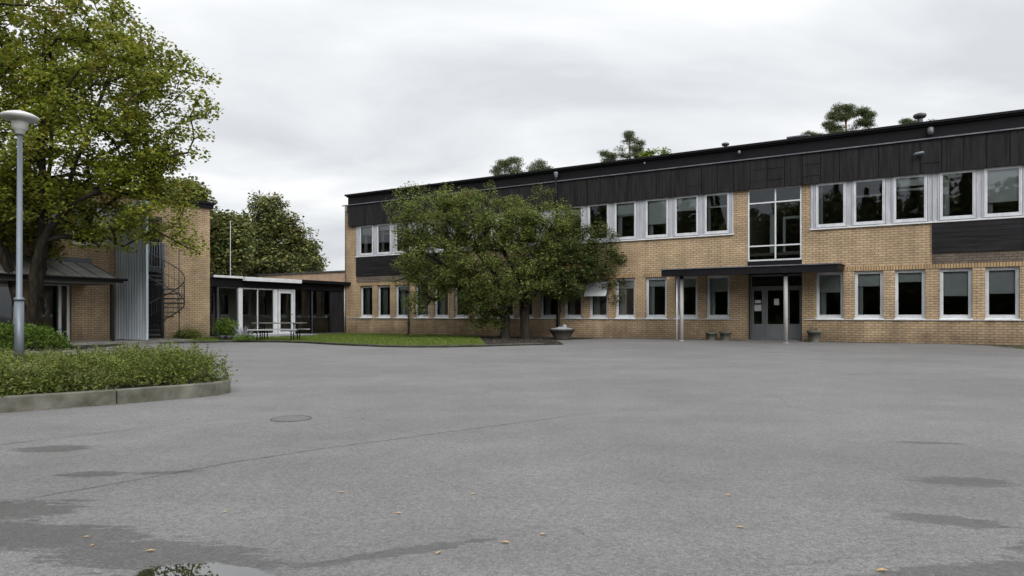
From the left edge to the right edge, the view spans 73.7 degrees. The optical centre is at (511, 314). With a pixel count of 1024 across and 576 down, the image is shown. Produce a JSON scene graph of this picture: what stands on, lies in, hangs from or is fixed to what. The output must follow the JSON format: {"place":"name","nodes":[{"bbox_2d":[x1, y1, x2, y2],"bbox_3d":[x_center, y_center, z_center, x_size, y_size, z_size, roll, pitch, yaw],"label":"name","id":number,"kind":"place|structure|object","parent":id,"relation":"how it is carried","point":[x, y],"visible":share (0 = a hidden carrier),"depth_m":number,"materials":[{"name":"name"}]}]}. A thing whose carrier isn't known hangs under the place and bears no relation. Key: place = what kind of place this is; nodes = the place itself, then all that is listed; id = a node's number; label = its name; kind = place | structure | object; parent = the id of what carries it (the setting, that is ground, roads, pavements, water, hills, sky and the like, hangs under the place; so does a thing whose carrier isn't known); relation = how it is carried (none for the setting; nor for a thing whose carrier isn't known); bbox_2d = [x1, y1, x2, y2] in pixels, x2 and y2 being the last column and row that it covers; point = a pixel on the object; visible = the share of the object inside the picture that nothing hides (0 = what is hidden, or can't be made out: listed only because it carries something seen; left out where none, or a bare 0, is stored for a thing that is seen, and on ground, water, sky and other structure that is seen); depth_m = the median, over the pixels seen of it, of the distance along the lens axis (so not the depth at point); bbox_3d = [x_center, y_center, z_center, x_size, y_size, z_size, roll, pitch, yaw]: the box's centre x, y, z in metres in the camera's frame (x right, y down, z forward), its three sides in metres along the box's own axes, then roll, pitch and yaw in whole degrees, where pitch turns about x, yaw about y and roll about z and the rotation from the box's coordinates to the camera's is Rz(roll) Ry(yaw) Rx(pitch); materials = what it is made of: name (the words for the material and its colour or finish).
{"place":"outdoors","nodes":[
{"label":"outdoors","id":0,"kind":"place"},
{"bbox_2d":[0,339,193,347],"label":"pavement","id":1,"kind":"structure","parent":0,"point":[95,342],"depth_m":24.37,"materials":[{"name":"grey concrete"}]},
{"bbox_2d":[0,0,222,328],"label":"maple tree","id":2,"kind":"object","parent":1,"relation":"on","point":[49,96],"visible":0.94,"depth_m":21.53,"materials":[{"name":"green plant"}]},
{"bbox_2d":[148,242,184,339],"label":"spiral staircase","id":3,"kind":"structure","parent":1,"relation":"on","point":[161,284],"depth_m":26.74,"materials":[{"name":"metal"}]},
{"bbox_2d":[230,221,230,275],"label":"flagpole","id":4,"kind":"object","parent":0,"point":[230,248],"visible":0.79,"depth_m":46.98,"materials":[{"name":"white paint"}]},
{"bbox_2d":[233,334,317,336],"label":"patio","id":5,"kind":"structure","parent":0,"point":[276,335],"depth_m":32.25,"materials":[{"name":"grey concrete"}]},
{"bbox_2d":[179,333,485,347],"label":"lawn","id":6,"kind":"structure","parent":0,"point":[355,345],"depth_m":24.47,"materials":[{"name":"plant"}]},
{"bbox_2d":[173,327,206,338],"bbox_3d":[-13.564,0.765,28.565,1.257,0.525,1.279,0,0,0],"label":"bush","id":7,"kind":"object","parent":6,"relation":"on","point":[188,333],"visible":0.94,"depth_m":28.38,"materials":[{"name":"green plant"}]},
{"bbox_2d":[218,335,224,339],"bbox_3d":[-11.325,0.905,26.675,0.300,0.200,0.292,0,0,0],"label":"plant pot","id":8,"kind":"object","parent":6,"relation":"on","point":[221,337],"visible":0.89,"depth_m":26.56,"materials":[{"name":"concrete"}]},
{"bbox_2d":[211,316,238,336],"bbox_3d":[-12.043,0.523,28.746,1.213,0.984,1.256,0,0,0],"label":"bush","id":9,"kind":"object","parent":6,"relation":"on","point":[224,329],"visible":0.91,"depth_m":28.60,"materials":[{"name":"green plant"}]},
{"bbox_2d":[225,335,232,339],"bbox_3d":[-11.050,0.905,26.675,0.300,0.200,0.292,0,0,0],"label":"plant pot","id":10,"kind":"object","parent":6,"relation":"on","point":[228,337],"visible":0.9,"depth_m":26.57,"materials":[{"name":"concrete"}]},
{"bbox_2d":[234,331,254,340],"bbox_3d":[-10.325,0.820,26.359,0.942,0.397,1.047,0,0,0],"label":"bush","id":11,"kind":"object","parent":6,"relation":"on","point":[248,336],"visible":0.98,"depth_m":26.18,"materials":[{"name":"green plant"}]},
{"bbox_2d":[247,322,309,340],"bbox_3d":[-9.115,0.656,27.015,2.150,0.701,1.600,0,0,-2],"label":"picnic table","id":12,"kind":"object","parent":6,"relation":"on","point":[267,330],"visible":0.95,"depth_m":26.67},
{"bbox_2d":[0,338,1023,575],"bbox_3d":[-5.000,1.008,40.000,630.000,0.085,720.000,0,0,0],"label":"ground","id":13,"kind":"structure","parent":0,"point":[845,459],"depth_m":4.73,"materials":[{"name":"grey asphalt"}]},
{"bbox_2d":[0,344,124,350],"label":"verge","id":14,"kind":"structure","parent":13,"relation":"on","point":[82,346],"depth_m":21.35,"materials":[{"name":"plant"}]},
{"bbox_2d":[0,321,74,348],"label":"laurel hedge","id":15,"kind":"object","parent":14,"relation":"on","point":[36,336],"visible":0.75,"depth_m":20.67,"materials":[{"name":"green plant"}]},
{"bbox_2d":[0,174,215,341],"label":"school wing","id":16,"kind":"structure","parent":13,"relation":"on","point":[92,294],"depth_m":26.04,"materials":[{"name":"beige brick"}]},
{"bbox_2d":[0,284,13,323],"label":"window","id":17,"kind":"structure","parent":16,"relation":"in","point":[2,285],"depth_m":23.57,"materials":[{"name":"white paint"}]},
{"bbox_2d":[43,284,69,341],"bbox_3d":[-16.610,-0.100,24.634,0.100,2.100,1.170,0,0,31],"label":"glazed door","id":18,"kind":"structure","parent":16,"relation":"in","point":[58,286],"depth_m":25.04,"materials":[{"name":"white paint"}]},
{"bbox_2d":[72,204,94,244],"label":"window","id":19,"kind":"structure","parent":16,"relation":"in","point":[88,204],"depth_m":25.41,"materials":[{"name":"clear glass"}]},
{"bbox_2d":[148,216,160,268],"bbox_3d":[-14.640,-2.915,27.806,0.080,2.160,0.670,0,0,31],"label":"upper door","id":20,"kind":"structure","parent":16,"relation":"in","point":[152,246],"depth_m":27.92,"materials":[{"name":"grey metal"}]},
{"bbox_2d":[148,272,160,337],"bbox_3d":[-14.621,-0.390,27.821,0.180,2.680,0.720,0,0,31],"label":"cellar door","id":21,"kind":"structure","parent":16,"relation":"in","point":[154,291],"depth_m":27.78,"materials":[{"name":"black metal"}]},
{"bbox_2d":[4,374,212,395],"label":"planting soil","id":22,"kind":"structure","parent":13,"relation":"on","point":[135,386],"depth_m":9.06,"materials":[{"name":"brown soil"}]},
{"bbox_2d":[0,110,39,359],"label":"street lamp","id":23,"kind":"object","parent":22,"relation":"on","point":[20,120],"visible":0.98,"depth_m":9.57,"materials":[{"name":"metal"}]},
{"bbox_2d":[0,339,237,396],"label":"hedge","id":24,"kind":"object","parent":22,"relation":"on","point":[33,373],"visible":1,"depth_m":8.80,"materials":[{"name":"green plant"}]},
{"bbox_2d":[10,395,212,411],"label":"leaf litter","id":25,"kind":"object","parent":13,"relation":"on","point":[107,404],"visible":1,"depth_m":7.91,"materials":[{"name":"brown plant"}]},
{"bbox_2d":[0,372,230,412],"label":"planter kerb","id":26,"kind":"structure","parent":13,"relation":"on","point":[27,402],"depth_m":7.99,"materials":[{"name":"concrete"}]},
{"bbox_2d":[159,173,218,228],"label":"oak tree","id":27,"kind":"object","parent":13,"relation":"on","point":[207,199],"visible":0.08,"depth_m":45.70,"materials":[{"name":"green plant"}]},
{"bbox_2d":[210,209,257,275],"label":"oak tree","id":28,"kind":"object","parent":13,"relation":"on","point":[241,248],"visible":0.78,"depth_m":49.08,"materials":[{"name":"green plant"}]},
{"bbox_2d":[233,326,255,338],"bbox_3d":[-10.722,0.709,27.400,0.896,0.601,0.810,0,0,-26],"label":"grass plant","id":29,"kind":"object","parent":13,"relation":"on","point":[242,332],"depth_m":27.33,"materials":[{"name":"grey plant"}]},
{"bbox_2d":[232,253,325,276],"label":"oak tree","id":30,"kind":"object","parent":13,"relation":"on","point":[316,270],"visible":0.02,"depth_m":63.08,"materials":[{"name":"green plant"}]},
{"bbox_2d":[210,275,350,337],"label":"link building","id":31,"kind":"structure","parent":13,"relation":"on","point":[317,306],"depth_m":35.26,"materials":[{"name":"wood"}]},
{"bbox_2d":[210,286,216,335],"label":"window","id":32,"kind":"structure","parent":31,"relation":"in","point":[211,287],"depth_m":29.93,"materials":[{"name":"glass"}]},
{"bbox_2d":[212,294,214,315],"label":"back window","id":33,"kind":"structure","parent":31,"relation":"in","point":[213,295],"depth_m":33.59,"materials":[{"name":"black glass"}]},
{"bbox_2d":[219,294,229,315],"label":"back window","id":34,"kind":"structure","parent":31,"relation":"in","point":[224,299],"depth_m":34.16,"materials":[{"name":"black glass"}]},
{"bbox_2d":[217,287,237,335],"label":"window","id":35,"kind":"structure","parent":31,"relation":"in","point":[217,287],"depth_m":30.66,"materials":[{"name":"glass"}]},
{"bbox_2d":[243,294,249,315],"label":"back window","id":36,"kind":"structure","parent":31,"relation":"in","point":[246,298],"depth_m":35.26,"materials":[{"name":"black glass"}]},
{"bbox_2d":[242,288,274,334],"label":"window","id":37,"kind":"structure","parent":31,"relation":"in","point":[273,290],"depth_m":32.13,"materials":[{"name":"white paint"}]},
{"bbox_2d":[258,295,266,315],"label":"back window","id":38,"kind":"structure","parent":31,"relation":"in","point":[262,299],"depth_m":36.10,"materials":[{"name":"black glass"}]},
{"bbox_2d":[280,296,283,315],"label":"back window","id":39,"kind":"structure","parent":31,"relation":"in","point":[281,297],"depth_m":37.17,"materials":[{"name":"black glass"}]},
{"bbox_2d":[278,289,294,333],"bbox_3d":[-11.046,-0.250,33.442,0.152,2.400,1.000,0,0,31],"label":"door","id":40,"kind":"structure","parent":31,"relation":"in","point":[289,291],"depth_m":33.61,"materials":[{"name":"white paint"}]},
{"bbox_2d":[295,290,311,333],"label":"window","id":41,"kind":"structure","parent":31,"relation":"in","point":[298,290],"depth_m":34.78,"materials":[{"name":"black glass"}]},
{"bbox_2d":[312,290,329,332],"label":"window","id":42,"kind":"structure","parent":31,"relation":"in","point":[312,290],"depth_m":35.84,"materials":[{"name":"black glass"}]},
{"bbox_2d":[235,190,329,276],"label":"oak tree","id":43,"kind":"object","parent":13,"relation":"on","point":[273,227],"visible":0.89,"depth_m":55.43,"materials":[{"name":"green plant"}]},
{"bbox_2d":[270,415,311,421],"bbox_3d":[-2.229,1.046,6.894,0.400,0.007,0.400,0,0,0],"label":"manhole cover","id":44,"kind":"object","parent":13,"relation":"on","point":[292,418],"visible":1,"depth_m":6.89,"materials":[{"name":"metal"}]},
{"bbox_2d":[4,412,594,502],"bbox_3d":[-0.745,1.046,5.853,5.874,0.001,0.253,0,0,-42],"label":"asphalt seam","id":45,"kind":"object","parent":13,"relation":"on","point":[256,458],"visible":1,"depth_m":4.87,"materials":[{"name":"black asphalt"}]},
{"bbox_2d":[257,270,344,281],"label":"brick annex","id":46,"kind":"object","parent":13,"relation":"on","point":[337,276],"visible":0.18,"depth_m":48.74,"materials":[{"name":"brick"}]},
{"bbox_2d":[159,340,543,347],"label":"lawn kerb","id":47,"kind":"structure","parent":13,"relation":"on","point":[474,345],"depth_m":23.34,"materials":[{"name":"grey concrete"}]},
{"bbox_2d":[489,155,525,175],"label":"pine tree","id":48,"kind":"object","parent":13,"relation":"on","point":[506,164],"visible":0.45,"depth_m":61.74,"materials":[{"name":"green plant"}]},
{"bbox_2d":[479,336,590,346],"bbox_3d":[1.534,1.065,27.497,6.318,0.100,9.818,0,0,0],"label":"planting bed","id":49,"kind":"object","parent":13,"relation":"on","point":[548,341],"visible":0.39,"depth_m":27.05,"materials":[{"name":"soil"}]},
{"bbox_2d":[381,180,584,338],"bbox_3d":[-1.214,-2.383,28.830,8.830,6.852,4.416,0,0,0],"label":"cherry tree","id":50,"kind":"object","parent":49,"relation":"on","point":[535,258],"visible":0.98,"depth_m":28.64,"materials":[{"name":"green plant"}]},
{"bbox_2d":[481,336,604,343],"bbox_3d":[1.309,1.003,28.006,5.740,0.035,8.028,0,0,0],"label":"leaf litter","id":51,"kind":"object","parent":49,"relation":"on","point":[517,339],"visible":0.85,"depth_m":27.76,"materials":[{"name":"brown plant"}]},
{"bbox_2d":[526,158,552,170],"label":"pine tree","id":52,"kind":"object","parent":13,"relation":"on","point":[540,165],"visible":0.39,"depth_m":63.80,"materials":[{"name":"green plant"}]},
{"bbox_2d":[549,324,574,339],"bbox_3d":[2.073,0.710,28.363,1.080,0.640,1.080,0,0,0],"label":"planter bowl","id":53,"kind":"object","parent":13,"relation":"on","point":[563,332],"visible":0.99,"depth_m":28.03,"materials":[{"name":"concrete"}]},
{"bbox_2d":[543,215,629,326],"bbox_3d":[3.174,-1.850,28.704,3.901,4.776,2.612,0,0,0],"label":"sapling tree","id":54,"kind":"object","parent":53,"relation":"in","point":[576,268],"visible":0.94,"depth_m":28.24,"materials":[{"name":"green plant"}]},
{"bbox_2d":[598,130,645,161],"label":"pine tree","id":55,"kind":"object","parent":13,"relation":"on","point":[636,148],"visible":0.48,"depth_m":59.86,"materials":[{"name":"green plant"}]},
{"bbox_2d":[638,146,670,156],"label":"lime tree","id":56,"kind":"object","parent":13,"relation":"on","point":[647,153],"visible":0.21,"depth_m":57.63,"materials":[{"name":"green plant"}]},
{"bbox_2d":[342,109,1023,346],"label":"school building","id":57,"kind":"structure","parent":13,"relation":"on","point":[881,234],"depth_m":26.24,"materials":[{"name":"yellow brick"}]},
{"bbox_2d":[359,286,372,317],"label":"window","id":58,"kind":"structure","parent":57,"relation":"in","point":[367,288],"depth_m":36.55,"materials":[{"name":"white glass"}]},
{"bbox_2d":[360,225,372,255],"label":"window","id":59,"kind":"structure","parent":57,"relation":"in","point":[365,230],"depth_m":36.33,"materials":[{"name":"white glass"}]},
{"bbox_2d":[377,285,389,317],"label":"window","id":60,"kind":"structure","parent":57,"relation":"in","point":[385,287],"depth_m":35.88,"materials":[{"name":"white glass"}]},
{"bbox_2d":[377,223,390,254],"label":"window","id":61,"kind":"structure","parent":57,"relation":"in","point":[385,226],"depth_m":35.69,"materials":[{"name":"white glass"}]},
{"bbox_2d":[395,285,407,317],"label":"window","id":62,"kind":"structure","parent":57,"relation":"in","point":[399,287],"depth_m":35.16,"materials":[{"name":"white glass"}]},
{"bbox_2d":[395,221,409,253],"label":"window","id":63,"kind":"structure","parent":57,"relation":"in","point":[396,251],"depth_m":35.05,"materials":[{"name":"white glass"}]},
{"bbox_2d":[415,284,428,318],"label":"window","id":64,"kind":"structure","parent":57,"relation":"in","point":[421,315],"depth_m":34.50,"materials":[{"name":"white glass"}]},
{"bbox_2d":[433,285,447,318],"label":"window","id":65,"kind":"structure","parent":57,"relation":"in","point":[441,315],"depth_m":33.87,"materials":[{"name":"white glass"}]},
{"bbox_2d":[453,283,468,318],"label":"window","id":66,"kind":"structure","parent":57,"relation":"in","point":[457,316],"depth_m":33.20,"materials":[{"name":"white glass"}]},
{"bbox_2d":[497,282,513,318],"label":"window","id":67,"kind":"structure","parent":57,"relation":"in","point":[512,316],"depth_m":31.57,"materials":[{"name":"white glass"}]},
{"bbox_2d":[518,287,532,318],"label":"window","id":68,"kind":"structure","parent":57,"relation":"in","point":[530,316],"depth_m":31.00,"materials":[{"name":"white glass"}]},
{"bbox_2d":[539,288,555,318],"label":"window","id":69,"kind":"structure","parent":57,"relation":"in","point":[547,315],"depth_m":30.75,"materials":[{"name":"white glass"}]},
{"bbox_2d":[563,280,581,318],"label":"window","id":70,"kind":"structure","parent":57,"relation":"in","point":[571,315],"depth_m":30.09,"materials":[{"name":"white wood"}]},
{"bbox_2d":[563,205,582,239],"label":"window","id":71,"kind":"structure","parent":57,"relation":"in","point":[580,206],"depth_m":29.78,"materials":[{"name":"white wood"}]},
{"bbox_2d":[588,279,607,318],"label":"window","id":72,"kind":"structure","parent":57,"relation":"in","point":[596,315],"depth_m":29.47,"materials":[{"name":"white wood"}]},
{"bbox_2d":[588,203,608,240],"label":"window","id":73,"kind":"structure","parent":57,"relation":"in","point":[602,204],"depth_m":29.14,"materials":[{"name":"white wood"}]},
{"bbox_2d":[614,200,635,239],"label":"window","id":74,"kind":"structure","parent":57,"relation":"in","point":[625,208],"depth_m":28.70,"materials":[{"name":"white glass"}]},
{"bbox_2d":[614,278,635,318],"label":"window","id":75,"kind":"structure","parent":57,"relation":"in","point":[623,304],"depth_m":28.84,"materials":[{"name":"white glass"}]},
{"bbox_2d":[644,277,666,318],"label":"window","id":76,"kind":"structure","parent":57,"relation":"in","point":[652,282],"depth_m":28.14,"materials":[{"name":"white glass"}]},
{"bbox_2d":[645,197,667,237],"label":"window","id":77,"kind":"structure","parent":57,"relation":"in","point":[656,210],"depth_m":27.96,"materials":[{"name":"white glass"}]},
{"bbox_2d":[674,195,697,236],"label":"window","id":78,"kind":"structure","parent":57,"relation":"in","point":[690,202],"depth_m":27.30,"materials":[{"name":"white glass"}]},
{"bbox_2d":[674,276,697,318],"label":"window","id":79,"kind":"structure","parent":57,"relation":"in","point":[688,281],"depth_m":27.38,"materials":[{"name":"white glass"}]},
{"bbox_2d":[704,192,728,234],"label":"window","id":80,"kind":"structure","parent":57,"relation":"in","point":[709,232],"depth_m":26.76,"materials":[{"name":"white glass"}]},
{"bbox_2d":[705,275,730,319],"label":"window","id":81,"kind":"structure","parent":57,"relation":"in","point":[720,283],"depth_m":26.80,"materials":[{"name":"white glass"}]},
{"bbox_2d":[752,289,763,337],"bbox_3d":[9.448,-0.065,26.220,0.442,1.880,0.055,0,0,31],"label":"door","id":82,"kind":"structure","parent":57,"relation":"in","point":[757,329],"depth_m":26.20,"materials":[{"name":"grey metal"}]},
{"bbox_2d":[748,185,801,261],"bbox_3d":[9.809,-3.390,25.525,1.910,2.720,0.085,0,0,31],"label":"stair window","id":83,"kind":"structure","parent":57,"relation":"in","point":[800,186],"depth_m":25.46,"materials":[{"name":"white paint"}]},
{"bbox_2d":[766,288,783,337],"bbox_3d":[9.997,-0.065,25.885,0.717,1.880,0.055,0,0,31],"label":"door","id":84,"kind":"structure","parent":57,"relation":"in","point":[772,330],"depth_m":25.90,"materials":[{"name":"grey metal"}]},
{"bbox_2d":[788,288,801,337],"bbox_3d":[10.569,-0.065,25.537,0.497,1.880,0.055,0,0,31],"label":"door","id":85,"kind":"structure","parent":57,"relation":"in","point":[794,330],"depth_m":25.51,"materials":[{"name":"grey metal"}]},
{"bbox_2d":[786,134,809,138],"bbox_3d":[11.007,-6.575,26.133,0.800,0.390,0.880,0,0,31],"label":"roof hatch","id":86,"kind":"object","parent":57,"relation":"on","point":[798,136],"visible":0.2,"depth_m":25.74,"materials":[{"name":"grey metal"}]},
{"bbox_2d":[815,272,843,319],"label":"window","id":87,"kind":"structure","parent":57,"relation":"in","point":[826,282],"depth_m":24.74,"materials":[{"name":"white glass"}]},
{"bbox_2d":[816,181,845,227],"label":"window","id":88,"kind":"structure","parent":57,"relation":"in","point":[819,187],"depth_m":24.65,"materials":[{"name":"white glass"}]},
{"bbox_2d":[853,271,883,319],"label":"window","id":89,"kind":"structure","parent":57,"relation":"in","point":[862,278],"depth_m":24.06,"materials":[{"name":"white glass"}]},
{"bbox_2d":[853,177,884,225],"bbox_3d":[12.509,-3.948,23.912,0.980,1.595,0.230,0,0,31],"label":"window","id":90,"kind":"structure","parent":57,"relation":"in","point":[855,223],"depth_m":23.86,"materials":[{"name":"white glass"}]},
{"bbox_2d":[893,174,926,222],"bbox_3d":[13.564,-3.948,23.268,0.990,1.595,0.230,0,0,31],"label":"window","id":91,"kind":"structure","parent":57,"relation":"in","point":[918,179],"depth_m":23.26,"materials":[{"name":"white glass"}]},
{"bbox_2d":[894,269,925,319],"bbox_3d":[13.572,-0.679,23.293,0.960,1.717,0.330,0,0,31],"label":"window","id":92,"kind":"structure","parent":57,"relation":"in","point":[900,275],"depth_m":23.34,"materials":[{"name":"white glass"}]},
{"bbox_2d":[913,151,923,155],"bbox_3d":[13.614,-5.396,22.862,0.334,0.132,0.198,0,0,31],"label":"wall floodlight","id":93,"kind":"object","parent":57,"relation":"attached to","point":[918,153],"depth_m":22.79,"materials":[{"name":"metal"}]},
{"bbox_2d":[913,113,926,121],"bbox_3d":[14.249,-6.715,23.864,0.420,0.670,0.420,0,0,31],"label":"roof vent","id":94,"kind":"object","parent":57,"relation":"on","point":[919,117],"visible":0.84,"depth_m":23.77,"materials":[{"name":"metal"}]},
{"bbox_2d":[939,268,972,319],"bbox_3d":[14.692,-0.679,22.610,0.960,1.717,0.330,0,0,31],"label":"window","id":95,"kind":"structure","parent":57,"relation":"in","point":[956,281],"depth_m":22.68,"materials":[{"name":"white glass"}]},
{"bbox_2d":[940,169,975,220],"bbox_3d":[14.736,-3.948,22.599,0.990,1.595,0.308,0,0,31],"label":"window","id":96,"kind":"structure","parent":57,"relation":"in","point":[944,176],"depth_m":22.68,"materials":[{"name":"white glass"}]},
{"bbox_2d":[984,267,1020,320],"bbox_3d":[15.757,-0.679,21.960,0.960,1.717,0.330,0,0,31],"label":"window","id":97,"kind":"structure","parent":57,"relation":"in","point":[998,280],"depth_m":22.04,"materials":[{"name":"white glass"}]},
{"bbox_2d":[984,165,1021,217],"bbox_3d":[15.778,-3.948,21.964,0.990,1.595,0.308,0,0,31],"label":"window","id":98,"kind":"structure","parent":57,"relation":"in","point":[1001,184],"depth_m":21.95,"materials":[{"name":"white glass"}]},
{"bbox_2d":[705,330,717,339],"bbox_3d":[7.646,0.741,26.192,0.470,0.448,0.459,0,0,31],"label":"planter pot","id":99,"kind":"object","parent":13,"relation":"on","point":[712,335],"visible":0.99,"depth_m":26.03,"materials":[{"name":"concrete"}]},
{"bbox_2d":[719,329,731,339],"bbox_3d":[8.098,0.726,25.916,0.470,0.478,0.459,0,0,31],"label":"planter pot","id":100,"kind":"object","parent":13,"relation":"on","point":[725,335],"visible":0.98,"depth_m":25.75,"materials":[{"name":"concrete"}]},
{"bbox_2d":[801,130,822,135],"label":"pine tree","id":101,"kind":"object","parent":13,"relation":"on","point":[811,132],"visible":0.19,"depth_m":65.62,"materials":[{"name":"green plant"}]},
{"bbox_2d":[807,327,821,341],"bbox_3d":[10.787,0.681,24.370,0.493,0.568,0.480,0,0,31],"label":"planter pot","id":102,"kind":"object","parent":13,"relation":"on","point":[814,335],"visible":0.98,"depth_m":24.20,"materials":[{"name":"concrete"}]},
{"bbox_2d":[821,102,877,133],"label":"pine tree","id":103,"kind":"object","parent":13,"relation":"on","point":[848,114],"visible":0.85,"depth_m":57.76,"materials":[{"name":"green plant"}]},
{"bbox_2d":[897,117,936,124],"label":"pine tree","id":104,"kind":"object","parent":13,"relation":"on","point":[905,121],"visible":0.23,"depth_m":63.83,"materials":[{"name":"green plant"}]},
{"bbox_2d":[0,0,1023,270],"label":"sky","id":105,"kind":"structure","parent":0,"point":[322,102],"materials":[{"name":"white"}]},
{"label":"weedy verge","id":106,"kind":"structure","parent":0,"visible":0},
{"bbox_2d":[997,346,1023,348],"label":"weeds","id":107,"kind":"object","parent":106,"relation":"on","point":[1011,347],"visible":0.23,"depth_m":21.32,"materials":[{"name":"green plant"}]}
]}

